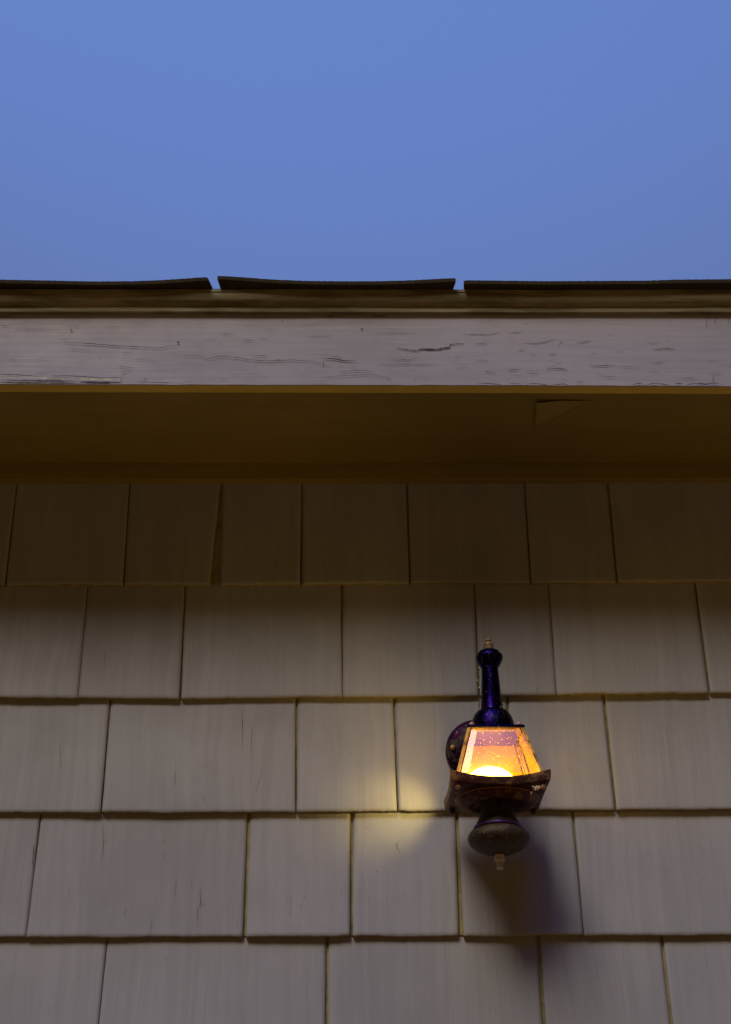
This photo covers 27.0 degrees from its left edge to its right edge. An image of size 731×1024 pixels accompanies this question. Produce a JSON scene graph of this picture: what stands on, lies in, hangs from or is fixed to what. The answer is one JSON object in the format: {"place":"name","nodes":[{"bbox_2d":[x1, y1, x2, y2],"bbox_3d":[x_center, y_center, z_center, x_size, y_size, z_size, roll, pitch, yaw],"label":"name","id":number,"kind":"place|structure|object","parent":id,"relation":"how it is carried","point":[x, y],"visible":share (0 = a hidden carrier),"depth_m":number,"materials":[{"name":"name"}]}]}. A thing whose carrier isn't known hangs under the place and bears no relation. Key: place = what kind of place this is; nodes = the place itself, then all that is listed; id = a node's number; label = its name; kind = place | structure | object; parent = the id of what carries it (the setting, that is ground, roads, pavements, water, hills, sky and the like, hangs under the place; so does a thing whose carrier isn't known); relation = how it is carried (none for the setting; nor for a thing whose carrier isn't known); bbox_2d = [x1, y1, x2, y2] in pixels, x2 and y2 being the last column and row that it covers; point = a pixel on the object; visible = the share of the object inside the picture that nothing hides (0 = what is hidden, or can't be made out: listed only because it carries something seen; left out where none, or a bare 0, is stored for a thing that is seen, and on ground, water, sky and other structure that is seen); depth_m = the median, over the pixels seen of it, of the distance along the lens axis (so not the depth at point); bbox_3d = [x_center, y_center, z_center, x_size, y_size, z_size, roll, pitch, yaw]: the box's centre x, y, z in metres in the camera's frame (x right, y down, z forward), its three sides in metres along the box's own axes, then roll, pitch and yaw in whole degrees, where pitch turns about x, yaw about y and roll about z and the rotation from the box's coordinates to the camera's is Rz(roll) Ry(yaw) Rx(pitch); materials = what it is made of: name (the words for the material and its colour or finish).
{"place":"outdoors","nodes":[
{"label":"outdoors","id":0,"kind":"place"},
{"bbox_2d":[0,0,730,288],"label":"sky","id":1,"kind":"structure","parent":0,"point":[141,140],"materials":[{"name":"blue"}]},
{"label":"ground","id":2,"kind":"structure","parent":0,"visible":0},
{"bbox_2d":[0,276,730,1023],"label":"house","id":3,"kind":"structure","parent":2,"relation":"on","point":[282,562],"depth_m":2.40,"materials":[{"name":"paint"}]},
{"bbox_2d":[444,638,550,869],"bbox_3d":[0.190,0.363,2.275,0.144,0.356,0.192,0,-28,-1],"label":"wall lantern","id":4,"kind":"object","parent":3,"relation":"attached to","point":[490,784],"depth_m":2.22,"materials":[{"name":"black metal"}]},
{"bbox_2d":[477,668,479,709],"bbox_3d":[0.173,0.272,2.330,0.007,0.076,0.002,0,-28,-1],"label":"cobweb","id":5,"kind":"object","parent":4,"relation":"hanging from","point":[478,688],"visible":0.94,"depth_m":2.33,"materials":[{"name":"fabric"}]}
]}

